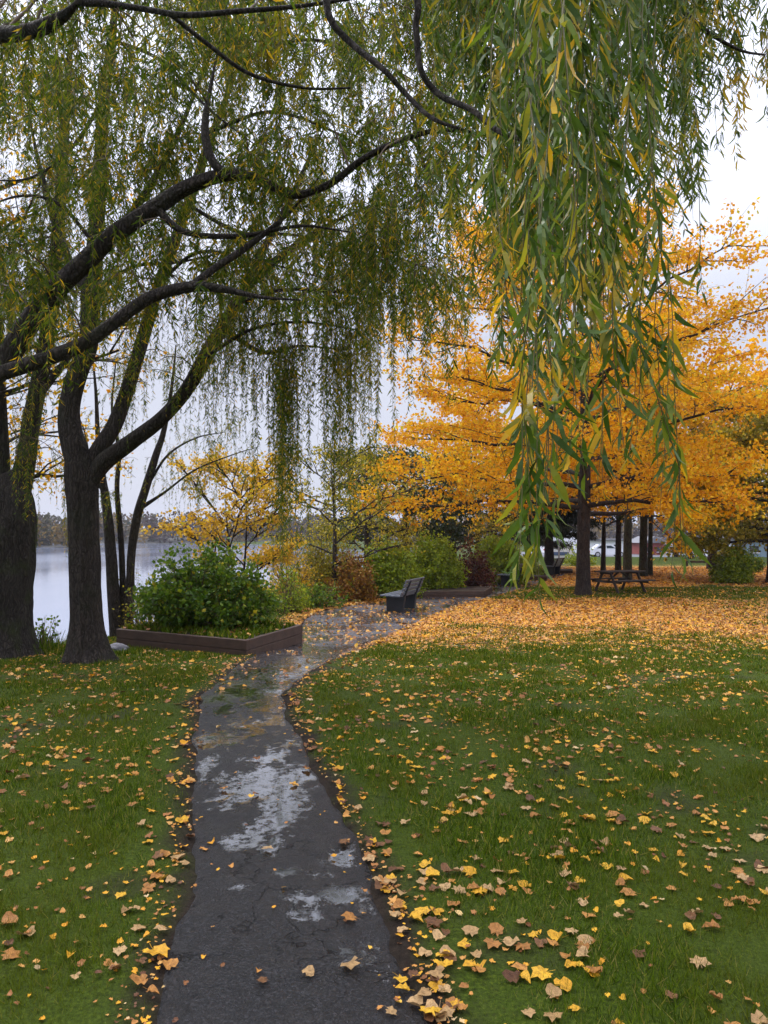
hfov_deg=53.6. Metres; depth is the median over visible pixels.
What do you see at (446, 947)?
fallen leaf
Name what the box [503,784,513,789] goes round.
fallen leaf
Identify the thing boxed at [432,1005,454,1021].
fallen leaf
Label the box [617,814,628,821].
fallen leaf
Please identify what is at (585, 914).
fallen leaf
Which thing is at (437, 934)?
fallen leaf
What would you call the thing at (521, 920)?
fallen leaf
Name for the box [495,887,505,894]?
fallen leaf
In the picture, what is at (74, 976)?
fallen leaf
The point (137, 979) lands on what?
fallen leaf
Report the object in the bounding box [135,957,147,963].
fallen leaf
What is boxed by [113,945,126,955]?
fallen leaf
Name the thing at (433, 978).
fallen leaf
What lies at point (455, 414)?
maple tree
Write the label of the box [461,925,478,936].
fallen leaf
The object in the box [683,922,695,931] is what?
fallen leaf
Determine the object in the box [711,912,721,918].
fallen leaf
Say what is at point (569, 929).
fallen leaf
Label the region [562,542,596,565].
shrub
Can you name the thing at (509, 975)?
fallen leaf
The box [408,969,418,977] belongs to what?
fallen leaf
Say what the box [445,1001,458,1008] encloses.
fallen leaf
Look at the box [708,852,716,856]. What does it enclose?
fallen leaf
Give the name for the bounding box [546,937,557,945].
fallen leaf
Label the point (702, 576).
fallen leaves
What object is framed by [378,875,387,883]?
fallen leaf
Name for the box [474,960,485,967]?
fallen leaf
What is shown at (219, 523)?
young tree
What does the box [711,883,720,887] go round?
fallen leaf
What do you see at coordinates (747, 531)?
maple tree
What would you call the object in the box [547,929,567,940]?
fallen leaf
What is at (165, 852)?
fallen leaf
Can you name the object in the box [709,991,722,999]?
fallen leaf
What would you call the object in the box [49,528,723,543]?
hills
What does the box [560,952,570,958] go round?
fallen leaf
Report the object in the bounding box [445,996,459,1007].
fallen leaf
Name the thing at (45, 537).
headland trees
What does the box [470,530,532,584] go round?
shrub
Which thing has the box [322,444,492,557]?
broad tree
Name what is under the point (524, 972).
fallen leaf
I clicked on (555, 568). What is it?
park bench
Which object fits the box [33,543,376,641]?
lake
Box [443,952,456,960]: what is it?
fallen leaf
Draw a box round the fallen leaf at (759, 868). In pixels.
[755,865,767,872]
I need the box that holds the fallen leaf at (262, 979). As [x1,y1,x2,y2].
[257,976,269,982]
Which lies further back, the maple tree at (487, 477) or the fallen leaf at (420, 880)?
the maple tree at (487, 477)
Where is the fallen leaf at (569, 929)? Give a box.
[565,927,577,933]
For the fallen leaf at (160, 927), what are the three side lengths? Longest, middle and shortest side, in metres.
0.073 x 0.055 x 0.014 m
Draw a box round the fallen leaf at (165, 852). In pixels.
[160,849,170,856]
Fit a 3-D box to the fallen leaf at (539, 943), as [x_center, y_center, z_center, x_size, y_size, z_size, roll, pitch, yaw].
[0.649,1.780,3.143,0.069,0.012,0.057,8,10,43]
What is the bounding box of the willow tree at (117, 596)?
[81,341,269,636]
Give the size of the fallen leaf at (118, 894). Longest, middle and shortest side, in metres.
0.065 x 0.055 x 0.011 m
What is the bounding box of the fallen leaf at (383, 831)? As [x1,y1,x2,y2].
[380,828,390,834]
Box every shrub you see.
[34,615,65,649]
[112,585,153,627]
[124,537,286,630]
[260,527,322,598]
[267,561,313,612]
[289,518,365,596]
[297,581,349,608]
[320,548,380,602]
[339,537,362,562]
[362,533,428,597]
[406,528,471,589]
[456,535,501,586]
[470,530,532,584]
[523,554,544,574]
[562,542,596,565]
[708,544,755,583]
[744,546,766,571]
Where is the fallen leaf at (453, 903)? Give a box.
[447,900,459,905]
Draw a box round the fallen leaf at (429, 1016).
[424,1012,443,1021]
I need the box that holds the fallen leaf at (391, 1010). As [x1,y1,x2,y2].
[384,1005,396,1014]
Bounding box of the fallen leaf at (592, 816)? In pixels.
[587,814,594,819]
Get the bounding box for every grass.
[33,630,67,654]
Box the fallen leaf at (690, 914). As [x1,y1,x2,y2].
[684,911,695,919]
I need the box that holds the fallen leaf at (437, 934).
[432,929,445,940]
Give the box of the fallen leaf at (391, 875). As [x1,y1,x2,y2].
[386,873,396,878]
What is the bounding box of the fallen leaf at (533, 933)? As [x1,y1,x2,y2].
[528,931,538,936]
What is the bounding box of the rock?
[110,643,128,651]
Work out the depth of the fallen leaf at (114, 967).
2.94 m
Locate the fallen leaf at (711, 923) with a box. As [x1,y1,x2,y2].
[701,919,719,927]
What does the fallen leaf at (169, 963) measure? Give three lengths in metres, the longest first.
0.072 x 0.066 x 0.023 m
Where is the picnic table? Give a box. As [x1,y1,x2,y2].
[591,570,655,593]
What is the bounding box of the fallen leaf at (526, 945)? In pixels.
[514,941,530,949]
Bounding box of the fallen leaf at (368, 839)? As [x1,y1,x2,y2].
[363,835,375,844]
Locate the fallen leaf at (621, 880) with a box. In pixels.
[615,877,626,885]
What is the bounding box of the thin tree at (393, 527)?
[300,445,429,562]
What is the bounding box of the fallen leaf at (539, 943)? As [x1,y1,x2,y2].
[534,938,547,948]
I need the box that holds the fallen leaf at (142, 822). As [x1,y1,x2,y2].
[136,819,145,825]
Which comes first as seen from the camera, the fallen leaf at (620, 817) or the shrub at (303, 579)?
the fallen leaf at (620, 817)
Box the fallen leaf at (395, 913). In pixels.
[389,910,400,916]
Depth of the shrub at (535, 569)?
36.23 m
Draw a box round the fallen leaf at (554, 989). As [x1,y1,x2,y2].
[545,983,561,997]
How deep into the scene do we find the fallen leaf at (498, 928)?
3.25 m
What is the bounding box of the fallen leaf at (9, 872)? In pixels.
[3,869,12,877]
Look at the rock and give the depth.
11.86 m
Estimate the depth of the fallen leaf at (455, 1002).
2.72 m
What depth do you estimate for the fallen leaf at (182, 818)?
4.50 m
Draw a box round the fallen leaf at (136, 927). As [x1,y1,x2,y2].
[130,924,146,930]
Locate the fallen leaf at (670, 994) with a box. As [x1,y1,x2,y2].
[665,989,677,998]
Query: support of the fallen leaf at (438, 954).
on the ground at (482, 1007)
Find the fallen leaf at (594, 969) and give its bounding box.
[586,965,602,972]
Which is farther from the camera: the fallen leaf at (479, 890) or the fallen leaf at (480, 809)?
the fallen leaf at (480, 809)
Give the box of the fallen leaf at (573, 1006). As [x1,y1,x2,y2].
[568,1004,579,1010]
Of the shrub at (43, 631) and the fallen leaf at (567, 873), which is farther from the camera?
the shrub at (43, 631)
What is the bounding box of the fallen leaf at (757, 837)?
[748,833,764,841]
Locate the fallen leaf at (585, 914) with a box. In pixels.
[582,911,596,917]
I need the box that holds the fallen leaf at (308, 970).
[302,965,313,975]
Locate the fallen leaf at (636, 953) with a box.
[633,949,644,957]
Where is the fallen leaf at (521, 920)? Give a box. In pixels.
[515,917,526,922]
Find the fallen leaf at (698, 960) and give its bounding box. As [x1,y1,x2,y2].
[688,955,710,969]
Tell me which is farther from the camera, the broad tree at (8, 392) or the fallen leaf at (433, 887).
the broad tree at (8, 392)
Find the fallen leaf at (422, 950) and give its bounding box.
[418,947,431,956]
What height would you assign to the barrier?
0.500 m
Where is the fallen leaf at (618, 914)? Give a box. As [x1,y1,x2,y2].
[614,912,622,917]
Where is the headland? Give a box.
[36,545,103,547]
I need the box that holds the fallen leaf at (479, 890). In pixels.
[471,887,486,895]
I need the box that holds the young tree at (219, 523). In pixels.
[141,442,314,582]
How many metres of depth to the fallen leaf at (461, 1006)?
2.70 m
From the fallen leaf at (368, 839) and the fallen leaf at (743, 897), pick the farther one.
the fallen leaf at (368, 839)
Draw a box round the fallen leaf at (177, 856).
[170,853,184,859]
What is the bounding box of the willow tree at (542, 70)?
[0,0,767,615]
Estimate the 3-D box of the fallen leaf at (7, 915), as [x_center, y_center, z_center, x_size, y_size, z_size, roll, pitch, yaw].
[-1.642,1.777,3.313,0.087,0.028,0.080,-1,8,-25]
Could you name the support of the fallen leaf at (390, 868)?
on the ground at (482, 1007)
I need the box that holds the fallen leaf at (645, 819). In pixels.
[638,816,650,823]
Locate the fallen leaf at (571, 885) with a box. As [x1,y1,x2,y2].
[566,880,581,889]
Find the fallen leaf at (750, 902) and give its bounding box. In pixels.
[746,899,760,904]
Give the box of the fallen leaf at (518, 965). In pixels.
[511,962,528,969]
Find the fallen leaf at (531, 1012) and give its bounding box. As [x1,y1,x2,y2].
[521,1005,535,1017]
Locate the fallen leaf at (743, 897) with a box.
[738,895,750,901]
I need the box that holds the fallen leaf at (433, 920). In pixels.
[424,915,442,926]
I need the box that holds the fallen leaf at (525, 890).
[522,887,532,893]
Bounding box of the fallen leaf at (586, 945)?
[576,941,590,949]
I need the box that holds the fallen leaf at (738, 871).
[730,869,745,874]
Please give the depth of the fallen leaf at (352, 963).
2.99 m
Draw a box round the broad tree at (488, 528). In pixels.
[380,445,542,561]
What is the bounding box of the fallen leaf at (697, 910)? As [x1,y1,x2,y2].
[691,908,702,912]
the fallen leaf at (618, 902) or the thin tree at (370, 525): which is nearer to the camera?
the fallen leaf at (618, 902)
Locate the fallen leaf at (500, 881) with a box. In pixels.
[497,877,510,883]
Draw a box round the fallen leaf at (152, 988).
[144,984,159,993]
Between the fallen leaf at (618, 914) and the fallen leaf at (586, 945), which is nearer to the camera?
the fallen leaf at (586, 945)
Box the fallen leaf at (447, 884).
[439,882,450,890]
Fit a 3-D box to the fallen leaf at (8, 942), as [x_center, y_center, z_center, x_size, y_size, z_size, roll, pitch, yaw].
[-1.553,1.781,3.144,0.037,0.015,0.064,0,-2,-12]
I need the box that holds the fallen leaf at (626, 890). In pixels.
[619,887,639,895]
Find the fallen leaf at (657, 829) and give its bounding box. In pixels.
[650,825,661,831]
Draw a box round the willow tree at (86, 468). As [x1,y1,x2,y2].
[0,0,501,664]
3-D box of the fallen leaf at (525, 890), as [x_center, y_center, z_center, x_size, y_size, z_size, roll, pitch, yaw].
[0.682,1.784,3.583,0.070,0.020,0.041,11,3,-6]
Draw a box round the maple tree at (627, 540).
[505,318,764,582]
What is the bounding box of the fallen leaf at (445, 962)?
[437,958,452,966]
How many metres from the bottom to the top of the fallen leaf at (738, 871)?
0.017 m
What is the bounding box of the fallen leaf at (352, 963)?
[340,956,361,969]
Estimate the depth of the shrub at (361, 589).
23.47 m
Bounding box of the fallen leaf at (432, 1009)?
[420,1006,441,1016]
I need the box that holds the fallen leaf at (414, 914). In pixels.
[405,910,423,922]
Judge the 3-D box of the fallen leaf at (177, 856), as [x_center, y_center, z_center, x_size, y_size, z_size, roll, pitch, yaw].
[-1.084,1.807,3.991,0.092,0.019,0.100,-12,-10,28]
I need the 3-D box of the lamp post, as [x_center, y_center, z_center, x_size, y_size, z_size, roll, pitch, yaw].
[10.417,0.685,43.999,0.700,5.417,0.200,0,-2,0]
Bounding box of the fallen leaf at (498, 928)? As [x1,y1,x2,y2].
[488,923,503,936]
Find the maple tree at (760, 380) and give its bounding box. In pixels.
[601,347,767,568]
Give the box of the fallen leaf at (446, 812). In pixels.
[441,810,457,814]
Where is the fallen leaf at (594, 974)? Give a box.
[582,965,599,976]
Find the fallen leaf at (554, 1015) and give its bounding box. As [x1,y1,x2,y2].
[544,1010,562,1021]
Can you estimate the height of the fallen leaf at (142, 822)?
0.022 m
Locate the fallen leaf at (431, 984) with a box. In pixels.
[428,980,442,989]
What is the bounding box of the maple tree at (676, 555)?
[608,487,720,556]
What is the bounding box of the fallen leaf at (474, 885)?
[467,881,479,888]
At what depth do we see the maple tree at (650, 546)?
37.55 m
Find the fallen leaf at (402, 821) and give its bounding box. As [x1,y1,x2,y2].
[400,819,410,823]
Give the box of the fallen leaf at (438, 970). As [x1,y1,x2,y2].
[428,965,447,978]
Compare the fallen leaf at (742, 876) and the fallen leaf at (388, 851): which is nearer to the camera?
the fallen leaf at (742, 876)
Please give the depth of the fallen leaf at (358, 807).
4.68 m
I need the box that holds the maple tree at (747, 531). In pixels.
[652,381,767,581]
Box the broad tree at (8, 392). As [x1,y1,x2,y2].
[0,86,185,498]
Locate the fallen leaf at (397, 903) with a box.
[393,898,404,907]
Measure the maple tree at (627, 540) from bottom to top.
10.850 m
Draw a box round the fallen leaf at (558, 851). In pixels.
[550,850,563,855]
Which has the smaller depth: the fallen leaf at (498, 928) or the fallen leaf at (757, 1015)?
the fallen leaf at (757, 1015)
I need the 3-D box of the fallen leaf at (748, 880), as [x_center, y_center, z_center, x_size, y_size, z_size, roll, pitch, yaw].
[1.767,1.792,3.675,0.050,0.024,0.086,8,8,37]
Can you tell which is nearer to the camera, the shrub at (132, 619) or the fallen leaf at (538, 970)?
the fallen leaf at (538, 970)
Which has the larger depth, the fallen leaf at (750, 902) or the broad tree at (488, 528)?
the broad tree at (488, 528)
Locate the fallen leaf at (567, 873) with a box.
[560,870,570,876]
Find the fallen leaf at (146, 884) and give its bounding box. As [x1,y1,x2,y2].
[143,882,155,887]
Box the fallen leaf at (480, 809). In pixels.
[473,807,483,814]
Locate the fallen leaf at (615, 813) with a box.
[606,810,619,816]
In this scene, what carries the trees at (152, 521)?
on the hills
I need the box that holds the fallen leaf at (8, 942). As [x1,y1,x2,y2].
[4,938,13,945]
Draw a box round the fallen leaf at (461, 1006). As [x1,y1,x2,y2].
[457,1003,467,1009]
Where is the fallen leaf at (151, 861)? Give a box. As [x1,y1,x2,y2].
[146,859,154,867]
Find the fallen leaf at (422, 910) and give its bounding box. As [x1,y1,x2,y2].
[414,906,430,916]
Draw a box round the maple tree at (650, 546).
[550,323,749,574]
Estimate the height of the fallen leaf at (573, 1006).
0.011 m
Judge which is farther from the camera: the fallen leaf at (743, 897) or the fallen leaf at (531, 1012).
the fallen leaf at (743, 897)
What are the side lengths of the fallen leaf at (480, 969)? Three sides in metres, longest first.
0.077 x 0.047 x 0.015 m
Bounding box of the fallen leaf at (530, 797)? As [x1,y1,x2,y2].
[526,794,534,800]
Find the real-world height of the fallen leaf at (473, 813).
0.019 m
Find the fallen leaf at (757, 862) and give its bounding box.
[754,859,767,867]
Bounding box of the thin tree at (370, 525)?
[252,430,436,600]
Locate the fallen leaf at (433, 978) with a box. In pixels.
[426,976,438,981]
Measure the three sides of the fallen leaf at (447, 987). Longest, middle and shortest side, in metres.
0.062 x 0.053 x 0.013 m
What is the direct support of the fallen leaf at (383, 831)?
on the ground at (482, 1007)
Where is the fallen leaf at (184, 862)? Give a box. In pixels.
[180,859,188,864]
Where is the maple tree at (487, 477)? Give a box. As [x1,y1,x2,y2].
[341,160,767,595]
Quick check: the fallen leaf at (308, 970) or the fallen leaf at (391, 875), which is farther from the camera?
the fallen leaf at (391, 875)
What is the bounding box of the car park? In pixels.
[520,552,721,556]
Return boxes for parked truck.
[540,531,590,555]
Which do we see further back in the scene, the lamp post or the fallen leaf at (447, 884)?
the lamp post
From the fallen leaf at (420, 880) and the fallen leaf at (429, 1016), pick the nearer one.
the fallen leaf at (429, 1016)
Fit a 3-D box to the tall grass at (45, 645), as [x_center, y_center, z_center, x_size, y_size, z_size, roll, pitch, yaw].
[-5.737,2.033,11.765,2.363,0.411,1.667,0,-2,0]
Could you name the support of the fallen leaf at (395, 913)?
on the ground at (482, 1007)
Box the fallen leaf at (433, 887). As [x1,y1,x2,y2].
[429,884,439,890]
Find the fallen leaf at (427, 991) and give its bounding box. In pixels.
[417,985,433,995]
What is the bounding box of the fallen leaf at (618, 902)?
[614,899,623,906]
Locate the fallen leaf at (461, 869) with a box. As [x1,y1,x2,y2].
[453,866,463,871]
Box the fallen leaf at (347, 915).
[341,911,357,920]
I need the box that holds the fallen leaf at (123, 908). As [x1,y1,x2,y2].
[121,905,131,912]
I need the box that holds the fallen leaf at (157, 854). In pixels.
[152,850,167,858]
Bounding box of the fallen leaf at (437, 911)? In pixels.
[430,906,443,915]
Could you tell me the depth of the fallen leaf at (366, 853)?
4.01 m
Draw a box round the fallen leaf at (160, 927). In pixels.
[154,925,167,929]
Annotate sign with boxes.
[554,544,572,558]
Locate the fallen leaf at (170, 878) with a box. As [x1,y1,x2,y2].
[165,875,175,882]
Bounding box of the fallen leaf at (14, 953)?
[1,947,20,959]
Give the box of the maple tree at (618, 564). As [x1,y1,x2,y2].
[536,386,722,569]
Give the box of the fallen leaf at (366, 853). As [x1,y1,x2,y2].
[364,851,376,859]
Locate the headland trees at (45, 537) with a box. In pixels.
[37,514,101,546]
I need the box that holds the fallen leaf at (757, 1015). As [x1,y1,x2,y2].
[751,1009,767,1023]
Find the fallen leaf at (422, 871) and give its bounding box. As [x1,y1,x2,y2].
[419,866,430,874]
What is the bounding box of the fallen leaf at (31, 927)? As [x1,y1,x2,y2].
[16,925,34,935]
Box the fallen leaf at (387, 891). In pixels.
[380,886,389,892]
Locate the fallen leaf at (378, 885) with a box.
[375,879,388,888]
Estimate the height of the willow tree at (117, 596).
6.134 m
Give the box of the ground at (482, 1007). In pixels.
[0,541,767,1023]
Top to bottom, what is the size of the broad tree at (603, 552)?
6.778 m
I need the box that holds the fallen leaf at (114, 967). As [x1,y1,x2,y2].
[109,965,120,970]
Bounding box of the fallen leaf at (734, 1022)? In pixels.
[724,1018,740,1023]
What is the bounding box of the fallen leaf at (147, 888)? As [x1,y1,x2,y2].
[141,886,153,893]
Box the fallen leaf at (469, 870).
[462,866,475,875]
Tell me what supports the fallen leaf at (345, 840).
on the path
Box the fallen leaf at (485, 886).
[481,883,493,890]
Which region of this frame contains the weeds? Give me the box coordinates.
[122,617,294,638]
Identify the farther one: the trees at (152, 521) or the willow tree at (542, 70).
the trees at (152, 521)
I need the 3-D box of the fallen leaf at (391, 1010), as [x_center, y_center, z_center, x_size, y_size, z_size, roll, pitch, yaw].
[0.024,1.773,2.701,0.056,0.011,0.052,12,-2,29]
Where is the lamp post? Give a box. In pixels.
[558,539,559,557]
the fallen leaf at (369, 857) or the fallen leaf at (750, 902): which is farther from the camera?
the fallen leaf at (369, 857)
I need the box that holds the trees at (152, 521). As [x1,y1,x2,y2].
[37,509,763,542]
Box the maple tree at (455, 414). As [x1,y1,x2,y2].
[381,369,576,552]
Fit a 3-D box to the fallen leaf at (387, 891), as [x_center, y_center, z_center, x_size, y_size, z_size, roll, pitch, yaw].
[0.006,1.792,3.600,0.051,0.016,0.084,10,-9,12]
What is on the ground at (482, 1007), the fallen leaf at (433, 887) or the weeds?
the fallen leaf at (433, 887)
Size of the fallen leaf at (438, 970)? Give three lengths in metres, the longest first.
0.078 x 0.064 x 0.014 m
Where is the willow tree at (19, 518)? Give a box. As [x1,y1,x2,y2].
[0,0,91,658]
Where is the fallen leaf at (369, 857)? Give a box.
[362,854,374,860]
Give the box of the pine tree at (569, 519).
[496,440,611,573]
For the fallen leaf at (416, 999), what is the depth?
2.76 m
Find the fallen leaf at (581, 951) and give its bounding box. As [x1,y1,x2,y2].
[576,945,588,956]
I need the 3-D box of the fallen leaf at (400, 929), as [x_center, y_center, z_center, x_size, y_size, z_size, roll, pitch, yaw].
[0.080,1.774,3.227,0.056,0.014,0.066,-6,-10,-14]
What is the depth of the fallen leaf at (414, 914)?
3.35 m
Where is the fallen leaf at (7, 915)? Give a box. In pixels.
[0,911,17,924]
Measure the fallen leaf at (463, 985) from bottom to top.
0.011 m
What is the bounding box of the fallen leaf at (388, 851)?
[381,847,391,855]
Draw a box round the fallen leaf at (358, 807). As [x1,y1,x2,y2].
[354,804,362,810]
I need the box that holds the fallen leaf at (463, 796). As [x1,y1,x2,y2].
[459,793,468,798]
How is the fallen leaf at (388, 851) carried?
on the ground at (482, 1007)
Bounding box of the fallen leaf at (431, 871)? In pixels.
[425,867,439,876]
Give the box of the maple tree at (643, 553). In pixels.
[548,304,767,575]
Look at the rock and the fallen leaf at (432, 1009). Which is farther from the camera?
the rock
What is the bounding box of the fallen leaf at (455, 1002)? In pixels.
[445,998,462,1011]
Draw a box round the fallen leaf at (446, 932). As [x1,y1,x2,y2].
[441,928,449,935]
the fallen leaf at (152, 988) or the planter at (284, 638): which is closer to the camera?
the fallen leaf at (152, 988)
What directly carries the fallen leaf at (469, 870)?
on the ground at (482, 1007)
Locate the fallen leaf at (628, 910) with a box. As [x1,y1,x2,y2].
[623,908,634,913]
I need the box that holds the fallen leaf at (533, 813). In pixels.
[530,812,541,817]
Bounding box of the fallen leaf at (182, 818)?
[175,815,188,822]
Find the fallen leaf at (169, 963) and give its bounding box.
[162,958,178,969]
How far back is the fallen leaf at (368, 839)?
4.19 m
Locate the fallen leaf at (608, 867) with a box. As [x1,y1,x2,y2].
[601,862,612,868]
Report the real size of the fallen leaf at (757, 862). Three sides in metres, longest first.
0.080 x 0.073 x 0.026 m
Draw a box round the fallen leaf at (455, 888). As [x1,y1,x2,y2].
[451,885,465,893]
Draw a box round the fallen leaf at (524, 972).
[518,970,530,983]
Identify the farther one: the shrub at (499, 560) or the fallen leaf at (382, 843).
the shrub at (499, 560)
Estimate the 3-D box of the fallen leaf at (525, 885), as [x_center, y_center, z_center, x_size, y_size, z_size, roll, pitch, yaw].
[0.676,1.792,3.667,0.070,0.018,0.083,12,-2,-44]
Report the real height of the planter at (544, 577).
0.469 m
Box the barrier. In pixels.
[686,561,706,565]
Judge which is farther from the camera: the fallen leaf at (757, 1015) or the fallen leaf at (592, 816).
the fallen leaf at (592, 816)
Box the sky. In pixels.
[0,0,767,531]
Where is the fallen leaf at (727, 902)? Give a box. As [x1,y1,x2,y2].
[724,899,732,905]
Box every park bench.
[380,577,424,611]
[497,564,522,585]
[546,557,564,574]
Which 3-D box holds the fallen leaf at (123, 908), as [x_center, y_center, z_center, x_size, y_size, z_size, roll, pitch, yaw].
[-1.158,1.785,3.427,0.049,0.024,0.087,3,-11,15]
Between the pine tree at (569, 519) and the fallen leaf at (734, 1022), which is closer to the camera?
the fallen leaf at (734, 1022)
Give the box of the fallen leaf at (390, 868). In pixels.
[388,863,396,870]
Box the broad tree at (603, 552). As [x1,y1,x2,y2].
[571,457,639,570]
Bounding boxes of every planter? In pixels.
[116,622,302,654]
[418,586,491,597]
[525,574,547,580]
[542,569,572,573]
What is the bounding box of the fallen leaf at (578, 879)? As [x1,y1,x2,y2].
[575,876,585,882]
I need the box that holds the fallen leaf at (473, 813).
[464,811,476,815]
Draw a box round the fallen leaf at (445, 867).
[441,863,452,872]
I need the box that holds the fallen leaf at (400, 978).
[393,974,407,982]
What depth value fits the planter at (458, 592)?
25.23 m
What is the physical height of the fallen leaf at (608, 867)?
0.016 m
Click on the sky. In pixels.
(742, 187)
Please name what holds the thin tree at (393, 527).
on the ground at (482, 1007)
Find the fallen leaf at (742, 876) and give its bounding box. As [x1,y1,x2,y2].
[737,873,748,879]
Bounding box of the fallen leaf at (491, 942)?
[484,937,501,948]
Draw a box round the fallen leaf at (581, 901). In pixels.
[578,898,587,905]
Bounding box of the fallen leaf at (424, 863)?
[419,859,430,867]
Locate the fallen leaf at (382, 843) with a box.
[375,841,384,846]
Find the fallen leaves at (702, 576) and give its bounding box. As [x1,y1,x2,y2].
[0,566,767,1023]
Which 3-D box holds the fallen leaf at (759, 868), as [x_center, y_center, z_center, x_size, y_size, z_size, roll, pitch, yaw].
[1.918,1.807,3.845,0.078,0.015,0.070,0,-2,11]
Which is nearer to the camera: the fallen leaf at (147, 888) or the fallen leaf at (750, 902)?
the fallen leaf at (750, 902)
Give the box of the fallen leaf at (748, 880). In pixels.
[744,877,754,885]
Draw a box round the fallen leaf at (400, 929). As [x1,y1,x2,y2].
[397,926,408,932]
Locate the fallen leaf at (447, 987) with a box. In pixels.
[438,984,451,992]
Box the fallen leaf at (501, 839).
[498,836,508,842]
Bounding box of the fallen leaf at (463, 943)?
[458,938,470,948]
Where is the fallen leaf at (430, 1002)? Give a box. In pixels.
[424,999,446,1015]
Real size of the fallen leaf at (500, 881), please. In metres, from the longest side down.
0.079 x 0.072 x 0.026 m
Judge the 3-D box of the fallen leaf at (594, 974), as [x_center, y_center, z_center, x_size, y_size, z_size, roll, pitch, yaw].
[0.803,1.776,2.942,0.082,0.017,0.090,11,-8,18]
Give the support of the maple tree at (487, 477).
on the ground at (482, 1007)
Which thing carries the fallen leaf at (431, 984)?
on the ground at (482, 1007)
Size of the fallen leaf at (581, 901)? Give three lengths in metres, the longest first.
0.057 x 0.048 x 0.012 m
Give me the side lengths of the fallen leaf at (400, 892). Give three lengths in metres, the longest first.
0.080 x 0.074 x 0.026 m
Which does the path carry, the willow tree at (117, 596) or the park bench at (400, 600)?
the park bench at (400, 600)
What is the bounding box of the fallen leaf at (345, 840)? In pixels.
[339,838,349,843]
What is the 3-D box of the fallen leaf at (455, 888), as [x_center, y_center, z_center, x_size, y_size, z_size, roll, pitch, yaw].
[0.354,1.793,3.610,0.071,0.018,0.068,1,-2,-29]
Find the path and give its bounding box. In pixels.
[157,574,561,1023]
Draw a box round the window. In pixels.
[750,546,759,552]
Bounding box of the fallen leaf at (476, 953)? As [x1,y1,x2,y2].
[470,949,481,957]
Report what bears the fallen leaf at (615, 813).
on the ground at (482, 1007)
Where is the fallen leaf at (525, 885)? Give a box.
[518,880,530,886]
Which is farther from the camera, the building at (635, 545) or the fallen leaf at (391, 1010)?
the building at (635, 545)
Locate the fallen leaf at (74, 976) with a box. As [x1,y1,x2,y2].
[70,971,80,978]
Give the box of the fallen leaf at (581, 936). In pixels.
[577,934,592,943]
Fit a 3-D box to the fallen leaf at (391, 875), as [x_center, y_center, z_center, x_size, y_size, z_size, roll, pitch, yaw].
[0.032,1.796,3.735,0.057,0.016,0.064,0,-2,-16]
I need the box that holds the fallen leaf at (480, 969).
[476,964,485,971]
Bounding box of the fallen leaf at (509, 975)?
[502,969,525,982]
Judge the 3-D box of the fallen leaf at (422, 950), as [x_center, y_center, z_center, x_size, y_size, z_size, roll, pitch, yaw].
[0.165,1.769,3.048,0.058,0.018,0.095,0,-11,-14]
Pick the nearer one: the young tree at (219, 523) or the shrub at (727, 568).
the young tree at (219, 523)
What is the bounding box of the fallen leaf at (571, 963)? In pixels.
[564,959,576,967]
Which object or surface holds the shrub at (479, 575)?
on the ground at (482, 1007)
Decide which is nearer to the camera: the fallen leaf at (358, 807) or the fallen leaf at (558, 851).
the fallen leaf at (558, 851)
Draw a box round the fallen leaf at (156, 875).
[150,872,163,878]
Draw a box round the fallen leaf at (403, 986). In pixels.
[395,982,410,990]
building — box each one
[590,539,623,548]
[632,536,666,554]
[730,537,766,556]
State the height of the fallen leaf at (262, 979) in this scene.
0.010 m
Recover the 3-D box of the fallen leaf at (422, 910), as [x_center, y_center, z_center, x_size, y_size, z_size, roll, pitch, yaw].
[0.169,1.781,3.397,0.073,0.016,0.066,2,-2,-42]
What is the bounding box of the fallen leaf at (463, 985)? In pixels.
[459,982,468,987]
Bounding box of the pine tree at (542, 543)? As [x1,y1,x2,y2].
[497,473,575,556]
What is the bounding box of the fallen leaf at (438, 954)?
[435,949,449,956]
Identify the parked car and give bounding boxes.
[590,544,622,556]
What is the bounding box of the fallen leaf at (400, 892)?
[396,887,411,895]
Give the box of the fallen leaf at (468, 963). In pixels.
[463,957,475,965]
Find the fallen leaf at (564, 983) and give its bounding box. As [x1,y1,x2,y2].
[554,977,571,991]
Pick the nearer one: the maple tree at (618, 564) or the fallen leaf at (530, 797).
the fallen leaf at (530, 797)
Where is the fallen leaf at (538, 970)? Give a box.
[531,965,552,979]
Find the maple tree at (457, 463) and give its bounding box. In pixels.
[438,422,514,552]
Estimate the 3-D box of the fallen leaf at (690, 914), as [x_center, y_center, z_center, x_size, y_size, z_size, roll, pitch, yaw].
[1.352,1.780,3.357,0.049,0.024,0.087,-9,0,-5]
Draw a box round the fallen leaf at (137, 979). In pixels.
[129,973,153,984]
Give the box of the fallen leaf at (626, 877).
[618,873,633,879]
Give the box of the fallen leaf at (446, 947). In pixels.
[440,945,455,955]
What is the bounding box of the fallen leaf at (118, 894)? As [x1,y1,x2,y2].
[115,891,125,898]
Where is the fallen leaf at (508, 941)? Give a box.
[501,936,518,945]
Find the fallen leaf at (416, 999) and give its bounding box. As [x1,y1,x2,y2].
[407,994,425,1006]
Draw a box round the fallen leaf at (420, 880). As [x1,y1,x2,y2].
[416,877,425,884]
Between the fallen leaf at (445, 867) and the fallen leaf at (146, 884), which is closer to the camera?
the fallen leaf at (146, 884)

